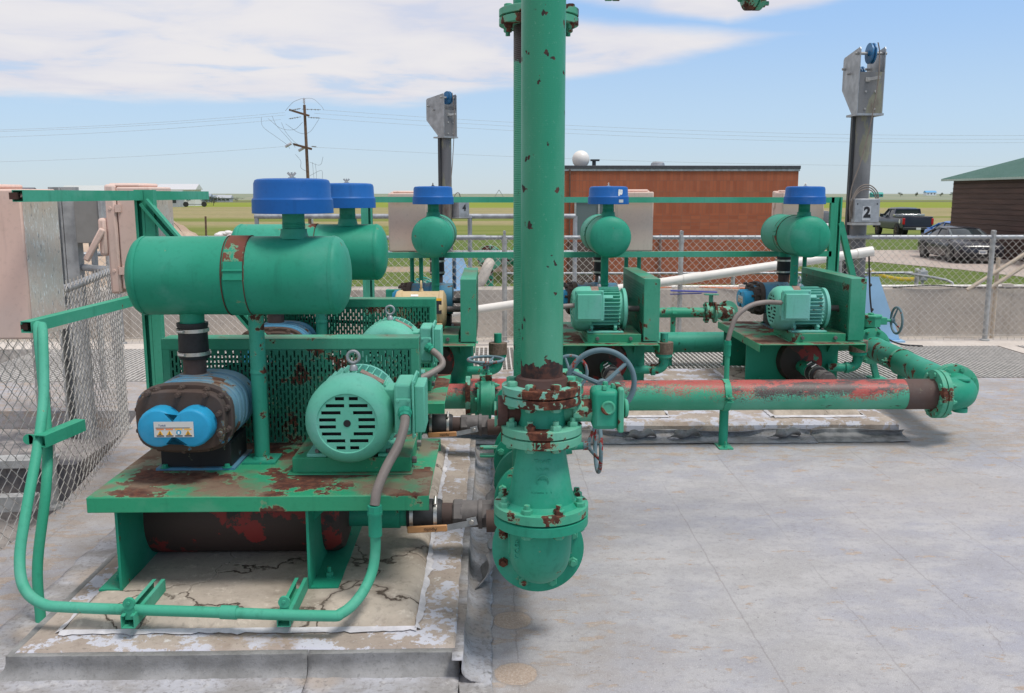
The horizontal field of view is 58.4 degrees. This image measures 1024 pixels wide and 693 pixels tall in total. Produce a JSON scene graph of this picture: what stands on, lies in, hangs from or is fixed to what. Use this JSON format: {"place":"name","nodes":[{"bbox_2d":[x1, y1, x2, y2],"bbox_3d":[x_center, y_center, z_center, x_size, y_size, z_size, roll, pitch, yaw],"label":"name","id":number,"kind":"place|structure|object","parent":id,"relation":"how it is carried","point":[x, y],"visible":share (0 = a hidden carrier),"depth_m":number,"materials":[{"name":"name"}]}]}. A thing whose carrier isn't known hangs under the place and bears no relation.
{"place":"outdoors","nodes":[
{"label":"outdoors","id":0,"kind":"place"},
{"bbox_2d":[63,185,104,190],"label":"farm building","id":1,"kind":"structure","parent":0,"point":[92,187],"depth_m":199.35,"materials":[{"name":"white metal"}]},
{"bbox_2d":[172,200,184,206],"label":"farm building","id":2,"kind":"structure","parent":0,"point":[177,203],"depth_m":208.87,"materials":[{"name":"white metal"}]},
{"bbox_2d":[158,184,202,205],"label":"farm building","id":3,"kind":"structure","parent":0,"point":[185,187],"depth_m":225.39,"materials":[{"name":"white metal"}]},
{"bbox_2d":[183,200,206,206],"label":"irrigation tower","id":4,"kind":"structure","parent":0,"point":[186,204],"depth_m":210.82,"materials":[{"name":"metal"}]},
{"bbox_2d":[216,195,233,201],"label":"farm building","id":5,"kind":"structure","parent":0,"point":[228,198],"depth_m":357.11,"materials":[{"name":"white metal"}]},
{"bbox_2d":[458,671,493,692],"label":"flashing strip","id":6,"kind":"object","parent":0,"point":[465,685],"visible":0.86,"depth_m":2.68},
{"bbox_2d":[0,0,1023,193],"label":"sky","id":7,"kind":"structure","parent":0,"point":[710,67],"materials":[{"name":"blue"}]},
{"bbox_2d":[86,200,1023,286],"bbox_3d":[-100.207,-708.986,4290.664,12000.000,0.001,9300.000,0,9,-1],"label":"ground","id":8,"kind":"structure","parent":0,"point":[225,216],"depth_m":77.21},
{"bbox_2d":[83,243,105,275],"bbox_3d":[-16.382,-4.436,35.383,10.976,2.930,8.000,0,9,-1],"label":"dirt mound","id":9,"kind":"object","parent":8,"relation":"on","point":[86,248],"depth_m":32.52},
{"bbox_2d":[174,221,197,235],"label":"dirt mound","id":10,"kind":"object","parent":8,"relation":"on","point":[182,230],"visible":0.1,"depth_m":45.68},
{"bbox_2d":[202,195,224,205],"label":"tree","id":11,"kind":"object","parent":8,"relation":"on","point":[211,200],"visible":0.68,"depth_m":231.49,"materials":[{"name":"green plant"}]},
{"bbox_2d":[214,230,232,235],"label":"plastic bags","id":12,"kind":"object","parent":8,"relation":"on","point":[225,233],"visible":0.39,"depth_m":60.83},
{"bbox_2d":[261,98,323,223],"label":"utility pole","id":13,"kind":"object","parent":8,"relation":"on","point":[306,148],"visible":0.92,"depth_m":68.09,"materials":[{"name":"brown wood"}]},
{"bbox_2d":[0,112,284,161],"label":"power line","id":14,"kind":"object","parent":13,"relation":"attached to","point":[140,130],"visible":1,"depth_m":64.99,"materials":[{"name":"metal"}]},
{"bbox_2d":[0,338,1023,368],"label":"walkway","id":15,"kind":"structure","parent":8,"relation":"on","point":[997,342],"depth_m":8.85,"materials":[{"name":"concrete"}]},
{"bbox_2d":[120,230,1023,343],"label":"chain link fence","id":16,"kind":"object","parent":15,"relation":"on","point":[681,237],"visible":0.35,"depth_m":8.90,"materials":[{"name":"metal"}]},
{"bbox_2d":[452,246,874,317],"bbox_3d":[1.281,-0.588,8.673,4.273,0.715,0.096,0,9,-1],"label":"pvc pipe","id":17,"kind":"object","parent":15,"relation":"on","point":[857,253],"visible":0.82,"depth_m":8.63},
{"bbox_2d":[868,256,922,346],"bbox_3d":[3.643,-0.441,8.738,0.550,0.873,0.128,2,10,9],"label":"rope","id":18,"kind":"object","parent":17,"relation":"hanging from","point":[871,308],"visible":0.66,"depth_m":8.74,"materials":[{"name":"black rubber"}]},
{"bbox_2d":[842,42,904,342],"bbox_3d":[3.391,-1.482,8.996,0.900,2.840,0.554,0,9,-1],"label":"hoist mast","id":19,"kind":"object","parent":15,"relation":"on","point":[863,91],"visible":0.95,"depth_m":8.80,"materials":[{"name":"metal"}]},
{"bbox_2d":[0,378,1023,692],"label":"deck","id":20,"kind":"structure","parent":8,"relation":"on","point":[826,568],"depth_m":3.58,"materials":[{"name":"concrete"}]},
{"bbox_2d":[32,321,52,622],"bbox_3d":[-1.622,0.422,3.187,0.078,0.987,0.400,-3,10,-17],"label":"conduit","id":21,"kind":"object","parent":20,"relation":"on","point":[42,523],"visible":0.72,"depth_m":3.07,"materials":[{"name":"metal"}]},
{"bbox_2d":[0,264,132,548],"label":"chain link fence","id":22,"kind":"object","parent":20,"relation":"on","point":[118,357],"visible":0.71,"depth_m":4.72,"materials":[{"name":"metal"}]},
{"bbox_2d":[0,184,66,338],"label":"electrical enclosure","id":23,"kind":"object","parent":22,"relation":"attached to","point":[31,279],"visible":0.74,"depth_m":3.43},
{"bbox_2d":[0,527,308,692],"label":"flashing strip","id":24,"kind":"object","parent":20,"relation":"on","point":[260,671],"visible":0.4,"depth_m":2.71,"materials":[{"name":"metal"}]},
{"bbox_2d":[9,190,311,448],"bbox_3d":[-1.226,0.044,4.041,0.917,1.450,1.600,1,9,5],"label":"strut rack","id":25,"kind":"object","parent":20,"relation":"on","point":[150,218],"visible":0.56,"depth_m":4.05,"materials":[{"name":"metal"}]},
{"bbox_2d":[84,183,173,293],"bbox_3d":[-1.865,-0.531,4.475,0.328,0.523,0.326,0,9,-1],"label":"electrical enclosure","id":26,"kind":"object","parent":25,"relation":"attached to","point":[115,237],"visible":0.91,"depth_m":4.35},
{"bbox_2d":[104,184,126,293],"bbox_3d":[-1.899,-0.531,4.491,0.051,0.517,0.292,0,9,-1],"label":"door","id":27,"kind":"structure","parent":26,"relation":"in","point":[111,216],"depth_m":4.35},
{"bbox_2d":[16,438,471,673],"bbox_3d":[-0.852,0.732,3.924,1.338,0.132,2.429,0,9,-1],"label":"equipment pad","id":28,"kind":"object","parent":20,"relation":"on","point":[411,599],"visible":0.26,"depth_m":3.01,"materials":[{"name":"concrete"}]},
{"bbox_2d":[120,579,165,628],"bbox_3d":[-1.169,0.790,2.907,0.041,0.090,0.270,0,9,-1],"label":"conduit stand","id":29,"kind":"object","parent":28,"relation":"on","point":[149,594],"visible":0.98,"depth_m":2.87,"materials":[{"name":"paint"}]},
{"bbox_2d":[86,172,442,590],"bbox_3d":[-0.825,0.077,3.283,1.130,1.384,0.728,0,9,-1],"label":"blower unit","id":30,"kind":"object","parent":28,"relation":"on","point":[205,473],"visible":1,"depth_m":3.18,"materials":[{"name":"green paint"}]},
{"bbox_2d":[14,322,411,621],"bbox_3d":[-1.051,0.383,2.975,1.371,0.838,0.548,1,10,9],"label":"conduit","id":31,"kind":"object","parent":30,"relation":"attached to","point":[233,612],"visible":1,"depth_m":2.89,"materials":[{"name":"metal"}]},
{"bbox_2d":[23,419,85,447],"bbox_3d":[-1.575,0.295,3.151,0.096,0.048,0.206,2,10,11],"label":"conduit stand","id":32,"kind":"object","parent":31,"relation":"attached to","point":[61,432],"visible":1,"depth_m":3.12,"materials":[{"name":"paint"}]},
{"bbox_2d":[407,498,491,532],"bbox_3d":[-0.231,0.626,3.415,0.310,0.112,0.130,0,9,-1],"label":"ball valve","id":33,"kind":"object","parent":30,"relation":"attached to","point":[458,513],"visible":0.99,"depth_m":3.38,"materials":[{"name":"grey metal"}]},
{"bbox_2d":[277,578,307,626],"bbox_3d":[-0.699,0.788,2.918,0.041,0.090,0.270,0,9,-1],"label":"conduit stand","id":34,"kind":"object","parent":28,"relation":"on","point":[293,598],"visible":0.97,"depth_m":2.91,"materials":[{"name":"paint"}]},
{"bbox_2d":[231,178,452,439],"bbox_3d":[-0.870,-0.142,4.604,1.130,1.384,0.728,0,9,-1],"label":"blower unit","id":35,"kind":"object","parent":28,"relation":"on","point":[366,245],"visible":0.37,"depth_m":4.54,"materials":[{"name":"green paint"}]},
{"bbox_2d":[421,342,445,378],"bbox_3d":[-0.392,0.259,4.344,0.121,0.526,0.279,2,10,14],"label":"conduit","id":36,"kind":"object","parent":35,"relation":"attached to","point":[429,347],"visible":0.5,"depth_m":4.37,"materials":[{"name":"paint"}]},
{"bbox_2d":[428,414,488,437],"bbox_3d":[-0.276,0.407,4.736,0.310,0.112,0.130,0,9,-1],"label":"ball valve","id":37,"kind":"object","parent":35,"relation":"attached to","point":[468,424],"visible":1,"depth_m":4.70,"materials":[{"name":"grey metal"}]},
{"bbox_2d":[302,648,458,692],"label":"flashing strip","id":38,"kind":"object","parent":20,"relation":"on","point":[423,670],"visible":0.98,"depth_m":2.72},
{"bbox_2d":[452,440,493,682],"bbox_3d":[-0.142,0.757,3.899,0.127,0.083,2.451,0,9,-1],"label":"flashing strip","id":39,"kind":"object","parent":20,"relation":"on","point":[472,651],"visible":0.82,"depth_m":3.23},
{"bbox_2d":[475,537,494,589],"bbox_3d":[-0.092,0.806,3.450,0.082,0.140,0.281,1,10,9],"label":"membrane flap","id":40,"kind":"object","parent":39,"relation":"on","point":[487,566],"visible":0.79,"depth_m":3.39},
{"bbox_2d":[485,479,494,509],"bbox_3d":[-0.081,0.685,4.273,0.081,0.110,0.261,-1,9,-6],"label":"membrane flap","id":41,"kind":"object","parent":39,"relation":"on","point":[490,495],"visible":0.25,"depth_m":4.31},
{"bbox_2d":[486,389,516,531],"bbox_3d":[0.043,0.479,4.107,0.311,0.571,2.339,0,9,-1],"label":"air header","id":42,"kind":"object","parent":20,"relation":"on","point":[504,459],"visible":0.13,"depth_m":3.58,"materials":[{"name":"green paint"}]},
{"bbox_2d":[480,428,602,473],"bbox_3d":[0.119,0.443,3.919,0.514,0.279,0.241,0,9,-1],"label":"gate valve","id":43,"kind":"object","parent":42,"relation":"attached to","point":[584,445],"visible":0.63,"depth_m":3.90,"materials":[{"name":"green paint"}]},
{"bbox_2d":[492,0,591,591],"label":"riser pipe","id":44,"kind":"object","parent":42,"relation":"attached to","point":[541,505],"visible":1,"depth_m":2.60,"materials":[{"name":"metal"}]},
{"bbox_2d":[566,347,636,432],"bbox_3d":[0.286,0.137,2.778,0.227,0.227,0.285,0,9,-1],"label":"gear operator","id":45,"kind":"object","parent":44,"relation":"attached to","point":[610,406],"visible":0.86,"depth_m":2.66,"materials":[{"name":"green paint"}]},
{"bbox_2d":[499,0,768,376],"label":"riser pipe","id":46,"kind":"object","parent":42,"relation":"on","point":[509,18],"visible":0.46,"depth_m":3.26,"materials":[{"name":"metal"}]},
{"bbox_2d":[329,197,886,378],"bbox_3d":[0.703,-0.436,7.072,4.470,1.420,0.141,0,9,-1],"label":"strut rack","id":47,"kind":"object","parent":20,"relation":"on","point":[836,225],"visible":0.34,"depth_m":6.95,"materials":[{"name":"metal"}]},
{"bbox_2d":[386,289,400,296],"bbox_3d":[-0.861,-0.394,7.002,0.200,0.085,0.060,0,9,-1],"label":"conduit bracket","id":48,"kind":"object","parent":47,"relation":"attached to","point":[389,292],"visible":0.28,"depth_m":6.97,"materials":[{"name":"metal"}]},
{"bbox_2d":[388,191,427,282],"bbox_3d":[-0.795,-0.833,7.106,0.310,0.738,0.265,0,9,-1],"label":"electrical enclosure","id":49,"kind":"object","parent":47,"relation":"attached to","point":[404,218],"visible":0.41,"depth_m":6.96,"materials":[{"name":"beige metal"}]},
{"bbox_2d":[614,189,653,268],"bbox_3d":[0.927,-0.539,7.195,0.315,1.368,0.265,0,9,-1],"label":"electrical enclosure","id":50,"kind":"object","parent":47,"relation":"attached to","point":[637,218],"visible":0.43,"depth_m":6.99,"materials":[{"name":"beige metal"}]},
{"bbox_2d":[770,190,823,266],"bbox_3d":[2.224,-0.541,7.224,0.340,1.363,0.265,0,9,-1],"label":"electrical enclosure","id":51,"kind":"object","parent":47,"relation":"attached to","point":[816,210],"visible":0.2,"depth_m":7.01,"materials":[{"name":"beige metal"}]},
{"bbox_2d":[770,191,778,250],"bbox_3d":[2.222,-0.980,7.260,0.332,0.497,0.051,0,9,-1],"label":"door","id":52,"kind":"structure","parent":51,"relation":"in","point":[773,194],"depth_m":7.22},
{"bbox_2d":[422,428,817,444],"bbox_3d":[0.340,0.529,5.364,2.880,0.054,0.152,0,9,-1],"label":"flashing strip","id":53,"kind":"object","parent":20,"relation":"on","point":[734,437],"visible":0.34,"depth_m":5.39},
{"bbox_2d":[623,428,656,438],"bbox_3d":[0.753,0.515,5.371,0.202,0.075,0.081,-1,9,-5],"label":"membrane flap","id":54,"kind":"object","parent":53,"relation":"on","point":[635,434],"visible":1,"depth_m":5.36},
{"bbox_2d":[668,428,700,437],"bbox_3d":[1.016,0.514,5.377,0.202,0.075,0.081,-1,10,-8],"label":"membrane flap","id":55,"kind":"object","parent":53,"relation":"on","point":[679,433],"visible":1,"depth_m":5.36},
{"bbox_2d":[767,427,800,437],"bbox_3d":[1.608,0.512,5.391,0.202,0.075,0.081,-2,10,-11],"label":"membrane flap","id":56,"kind":"object","parent":53,"relation":"on","point":[780,433],"visible":1,"depth_m":5.38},
{"bbox_2d":[445,367,898,435],"bbox_3d":[0.603,0.338,6.296,3.396,0.132,1.728,0,9,-1],"label":"equipment pad","id":57,"kind":"object","parent":20,"relation":"on","point":[708,420],"visible":0.09,"depth_m":5.58,"materials":[{"name":"concrete"}]},
{"bbox_2d":[392,183,477,383],"bbox_3d":[-0.599,-0.446,6.437,0.728,1.384,1.130,0,9,-1],"label":"blower unit","id":58,"kind":"object","parent":57,"relation":"on","point":[434,235],"visible":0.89,"depth_m":6.17,"materials":[{"name":"green paint"}]},
{"bbox_2d":[467,333,506,374],"bbox_3d":[-0.171,0.058,6.292,0.272,0.297,0.125,0,9,-1],"label":"relief valve","id":59,"kind":"object","parent":58,"relation":"attached to","point":[497,346],"visible":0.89,"depth_m":6.27,"materials":[{"name":"green paint"}]},
{"bbox_2d":[563,183,659,379],"bbox_3d":[0.608,-0.451,6.464,0.728,1.384,1.130,0,9,-1],"label":"blower unit","id":60,"kind":"object","parent":57,"relation":"on","point":[624,320],"visible":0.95,"depth_m":6.18,"materials":[{"name":"green paint"}]},
{"bbox_2d":[563,303,574,308],"bbox_3d":[0.324,0.042,6.037,0.323,0.701,0.057,-3,10,-16],"label":"conduit","id":61,"kind":"object","parent":60,"relation":"attached to","point":[569,305],"visible":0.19,"depth_m":6.00,"materials":[{"name":"paint"}]},
{"bbox_2d":[605,371,623,379],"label":"ball valve","id":62,"kind":"object","parent":60,"relation":"attached to","point":[618,376],"visible":0.34,"depth_m":5.84,"materials":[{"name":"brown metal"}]},
{"bbox_2d":[633,332,672,374],"bbox_3d":[0.973,0.053,6.318,0.272,0.297,0.125,0,9,-1],"label":"pipe elbow","id":63,"kind":"object","parent":60,"relation":"attached to","point":[664,354],"visible":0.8,"depth_m":6.30,"materials":[{"name":"green paint"}]},
{"bbox_2d":[718,183,866,379],"bbox_3d":[1.972,-0.456,6.495,0.728,1.384,1.130,0,9,-1],"label":"blower unit","id":64,"kind":"object","parent":57,"relation":"on","point":[795,335],"visible":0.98,"depth_m":6.29,"materials":[{"name":"green paint"}]},
{"bbox_2d":[724,300,782,378],"bbox_3d":[1.453,0.061,6.064,0.738,0.748,0.350,3,10,16],"label":"conduit","id":65,"kind":"object","parent":64,"relation":"attached to","point":[727,341],"visible":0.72,"depth_m":5.91,"materials":[{"name":"paint"}]},
{"bbox_2d":[813,370,835,378],"bbox_3d":[2.022,0.208,5.940,0.114,0.112,0.185,0,9,-1],"label":"ball valve","id":66,"kind":"object","parent":64,"relation":"attached to","point":[821,374],"visible":0.47,"depth_m":5.88,"materials":[{"name":"grey metal"}]},
{"bbox_2d":[826,339,867,372],"bbox_3d":[2.342,0.040,6.398,0.272,0.297,0.125,0,9,-1],"label":"pipe elbow","id":67,"kind":"object","parent":64,"relation":"attached to","point":[857,355],"visible":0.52,"depth_m":6.38,"materials":[{"name":"green paint"}]},
{"bbox_2d":[714,379,733,449],"bbox_3d":[1.215,0.379,5.252,0.080,0.392,0.273,0,9,-1],"label":"pipe support","id":68,"kind":"object","parent":20,"relation":"on","point":[722,444],"visible":0.77,"depth_m":5.23,"materials":[{"name":"green paint"}]},
{"bbox_2d":[445,337,978,417],"bbox_3d":[1.417,0.239,5.465,4.003,0.280,1.595,-5,11,-28],"label":"cross pipe","id":69,"kind":"object","parent":68,"relation":"on","point":[932,389],"visible":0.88,"depth_m":5.17,"materials":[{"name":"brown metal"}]},
{"bbox_2d":[467,355,504,418],"bbox_3d":[-0.146,0.235,5.136,0.213,0.346,0.230,0,9,-1],"label":"gate valve","id":70,"kind":"object","parent":69,"relation":"attached to","point":[485,386],"visible":0.89,"depth_m":5.06,"materials":[{"name":"green paint"}]},
{"bbox_2d":[563,354,588,393],"bbox_3d":[0.298,0.201,4.969,0.195,0.387,0.458,0,9,-1],"label":"gate valve","id":71,"kind":"object","parent":69,"relation":"attached to","point":[578,379],"visible":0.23,"depth_m":4.77,"materials":[{"name":"green paint"}]},
{"bbox_2d":[811,428,910,442],"bbox_3d":[2.056,0.521,5.406,0.548,0.056,0.134,0,9,-1],"label":"flashing strip","id":72,"kind":"object","parent":20,"relation":"on","point":[825,435],"visible":1,"depth_m":5.44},
{"bbox_2d":[881,348,912,378],"bbox_3d":[2.706,0.202,6.371,0.247,0.376,0.181,8,12,38],"label":"pipe support","id":73,"kind":"object","parent":20,"relation":"on","point":[885,359],"visible":0.35,"depth_m":6.35,"materials":[{"name":"green paint"}]},
{"bbox_2d":[0,286,1023,341],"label":"basin wall","id":74,"kind":"structure","parent":8,"relation":"on","point":[486,329],"depth_m":14.16,"materials":[{"name":"concrete"}]},
{"bbox_2d":[254,214,576,281],"bbox_3d":[-1.462,-1.470,14.120,4.938,1.138,0.074,0,9,-1],"label":"pipe railing","id":75,"kind":"object","parent":74,"relation":"on","point":[257,217],"visible":0.35,"depth_m":14.03,"materials":[{"name":"metal"}]},
{"bbox_2d":[414,276,431,282],"bbox_3d":[-1.320,-1.000,14.275,0.504,0.176,0.691,7,12,37],"label":"garden hose","id":76,"kind":"object","parent":74,"relation":"on","point":[425,280],"visible":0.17,"depth_m":14.38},
{"bbox_2d":[426,91,471,290],"bbox_3d":[-1.012,-2.307,13.723,0.860,2.920,0.574,-9,13,-43],"label":"hoist mast","id":77,"kind":"object","parent":74,"relation":"on","point":[441,114],"visible":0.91,"depth_m":13.55,"materials":[{"name":"metal"}]},
{"bbox_2d":[477,245,512,286],"bbox_3d":[0.055,-0.820,14.843,1.417,1.620,0.600,-1,10,-8],"label":"hydrant pipe","id":78,"kind":"object","parent":74,"relation":"attached to","point":[484,265],"visible":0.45,"depth_m":14.73,"materials":[{"name":"green paint"}]},
{"bbox_2d":[660,286,744,288],"bbox_3d":[2.927,-0.907,14.078,3.501,0.037,0.087,0,9,-1],"label":"extension cord","id":79,"kind":"object","parent":74,"relation":"on","point":[712,287],"visible":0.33,"depth_m":14.06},
{"bbox_2d":[666,283,1023,287],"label":"wall pipe","id":80,"kind":"object","parent":74,"relation":"on","point":[884,286],"depth_m":14.16,"materials":[{"name":"white plastic"}]},
{"bbox_2d":[893,285,1023,287],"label":"cable","id":81,"kind":"object","parent":74,"relation":"on","point":[952,286],"visible":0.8,"depth_m":14.13,"materials":[{"name":"black rubber"}]},
{"bbox_2d":[966,253,1023,337],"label":"stair railing","id":82,"kind":"object","parent":74,"relation":"on","point":[998,268],"visible":0.66,"depth_m":13.68,"materials":[{"name":"metal"}]},
{"bbox_2d":[507,268,954,284],"bbox_3d":[3.604,-0.559,15.516,7.525,1.485,0.663,0,9,-1],"label":"rail fence","id":83,"kind":"object","parent":8,"relation":"on","point":[916,273],"visible":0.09,"depth_m":15.66,"materials":[{"name":"metal"}]},
{"bbox_2d":[823,211,828,224],"bbox_3d":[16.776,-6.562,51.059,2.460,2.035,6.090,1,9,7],"label":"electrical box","id":84,"kind":"object","parent":8,"relation":"on","point":[826,216],"visible":0.02,"depth_m":49.96,"materials":[{"name":"white paint"}]},
{"bbox_2d":[873,207,933,234],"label":"pickup truck","id":85,"kind":"object","parent":8,"relation":"on","point":[900,220],"visible":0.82,"depth_m":62.14,"materials":[{"name":"black paint"}]},
{"bbox_2d":[919,268,927,284],"bbox_3d":[7.345,-0.672,16.486,0.140,1.490,0.100,0,9,-1],"label":"meter pedestal","id":86,"kind":"object","parent":8,"relation":"on","point":[923,272],"visible":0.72,"depth_m":16.34,"materials":[{"name":"metal"}]},
{"bbox_2d":[870,270,913,280],"bbox_3d":[7.596,-1.438,18.342,0.003,0.237,3.753,1,10,8],"label":"caution tape","id":87,"kind":"object","parent":86,"relation":"attached to","point":[896,278],"visible":0.68,"depth_m":18.04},
{"bbox_2d":[825,250,1023,276],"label":"gravel drive","id":88,"kind":"structure","parent":8,"relation":"on","point":[899,258],"depth_m":39.04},
{"bbox_2d":[918,226,1004,262],"bbox_3d":[19.478,-4.473,39.942,2.160,1.533,5.048,1,9,5],"label":"parked car","id":89,"kind":"object","parent":88,"relation":"on","point":[954,230],"visible":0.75,"depth_m":38.96,"materials":[{"name":"grey paint"}]},
{"bbox_2d":[941,158,1023,261],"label":"metal shed","id":90,"kind":"structure","parent":88,"relation":"on","point":[986,200],"depth_m":41.50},
{"bbox_2d":[924,221,950,232],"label":"parked car","id":91,"kind":"object","parent":8,"relation":"on","point":[945,223],"visible":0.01,"depth_m":47.85,"materials":[{"name":"blue paint"}]},
{"bbox_2d":[212,194,952,199],"bbox_3d":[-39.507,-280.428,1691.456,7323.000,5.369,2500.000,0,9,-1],"label":"hills","id":92,"kind":"structure","parent":0,"point":[884,197],"depth_m":709.30,"materials":[{"name":"green plant"}]},
{"bbox_2d":[923,191,936,194],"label":"farm building","id":93,"kind":"structure","parent":92,"relation":"on","point":[929,192],"depth_m":894.43,"materials":[{"name":"white metal"}]},
{"bbox_2d":[564,150,800,284],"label":"brick building","id":94,"kind":"structure","parent":0,"point":[658,179],"depth_m":28.81,"materials":[{"name":"brick"}]},
{"bbox_2d":[567,242,593,282],"bbox_3d":[2.167,-2.627,29.004,0.830,1.350,0.030,0,9,-1],"label":"door","id":95,"kind":"structure","parent":94,"relation":"in","point":[589,268],"depth_m":29.00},
{"bbox_2d":[574,203,602,234],"bbox_3d":[2.731,-4.016,28.787,1.560,1.160,0.070,0,9,-1],"label":"window","id":96,"kind":"structure","parent":94,"relation":"in","point":[582,211],"depth_m":28.74,"materials":[{"name":"grey glass"}]},
{"bbox_2d":[870,192,882,196],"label":"farm building","id":97,"kind":"structure","parent":0,"point":[880,194],"depth_m":674.99,"materials":[{"name":"teal metal"}]},
{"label":"pit floor","id":98,"kind":"structure","parent":0,"visible":0},
{"bbox_2d":[0,428,124,550],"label":"pit wall","id":99,"kind":"structure","parent":98,"relation":"on","point":[4,436],"depth_m":5.37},
{"bbox_2d":[0,454,60,512],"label":"aluminium channel","id":100,"kind":"object","parent":99,"relation":"on","point":[11,459],"visible":0.46,"depth_m":5.05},
{"bbox_2d":[48,187,107,439],"bbox_3d":[-2.658,0.383,5.893,0.374,2.775,0.220,0,9,-1],"label":"steel post","id":101,"kind":"object","parent":98,"relation":"on","point":[78,224],"visible":0.25,"depth_m":5.73,"materials":[{"name":"metal"}]},
{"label":"trench floor","id":102,"kind":"structure","parent":0,"visible":0},
{"bbox_2d":[0,349,237,381],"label":"floor grating","id":103,"kind":"object","parent":102,"relation":"on","point":[135,365],"visible":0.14,"depth_m":7.67,"materials":[{"name":"metal"}]},
{"bbox_2d":[0,249,124,367],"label":"chain link fence","id":104,"kind":"object","parent":103,"relation":"on","point":[107,262],"visible":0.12,"depth_m":7.79,"materials":[{"name":"metal"}]},
{"bbox_2d":[332,347,512,369],"bbox_3d":[-0.424,0.150,7.913,2.470,0.034,1.516,0,9,-1],"label":"floor grating","id":105,"kind":"object","parent":102,"relation":"on","point":[479,350],"visible":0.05,"depth_m":8.10,"materials":[{"name":"metal"}]},
{"bbox_2d":[644,352,860,377],"bbox_3d":[1.790,0.141,7.964,1.900,0.034,1.516,0,9,-1],"label":"floor grating","id":106,"kind":"object","parent":102,"relation":"on","point":[697,360],"visible":0.09,"depth_m":7.98,"materials":[{"name":"metal"}]},
{"bbox_2d":[660,290,737,353],"bbox_3d":[1.540,-0.230,8.350,1.100,0.581,0.265,0,9,-1],"label":"branch pipe","id":107,"kind":"object","parent":106,"relation":"on","point":[726,310],"visible":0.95,"depth_m":8.27,"materials":[{"name":"metal"}]},
{"bbox_2d":[645,332,848,365],"bbox_3d":[1.980,0.017,7.555,1.802,0.354,0.571,0,9,-1],"label":"back header pipe","id":108,"kind":"object","parent":106,"relation":"on","point":[697,341],"visible":0.15,"depth_m":7.66,"materials":[{"name":"metal"}]},
{"bbox_2d":[862,306,903,363],"bbox_3d":[2.829,-0.095,7.166,0.366,0.441,0.227,0,9,-1],"label":"gate valve","id":109,"kind":"object","parent":108,"relation":"attached to","point":[872,321],"visible":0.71,"depth_m":7.08,"materials":[{"name":"green paint"}]},
{"bbox_2d":[838,345,1023,377],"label":"floor grating","id":110,"kind":"object","parent":102,"relation":"on","point":[988,361],"visible":0.38,"depth_m":8.03,"materials":[{"name":"metal"}]},
{"bbox_2d":[998,346,1023,353],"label":"walkway divider","id":111,"kind":"object","parent":102,"relation":"on","point":[1017,349],"visible":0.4,"depth_m":8.62,"materials":[{"name":"concrete"}]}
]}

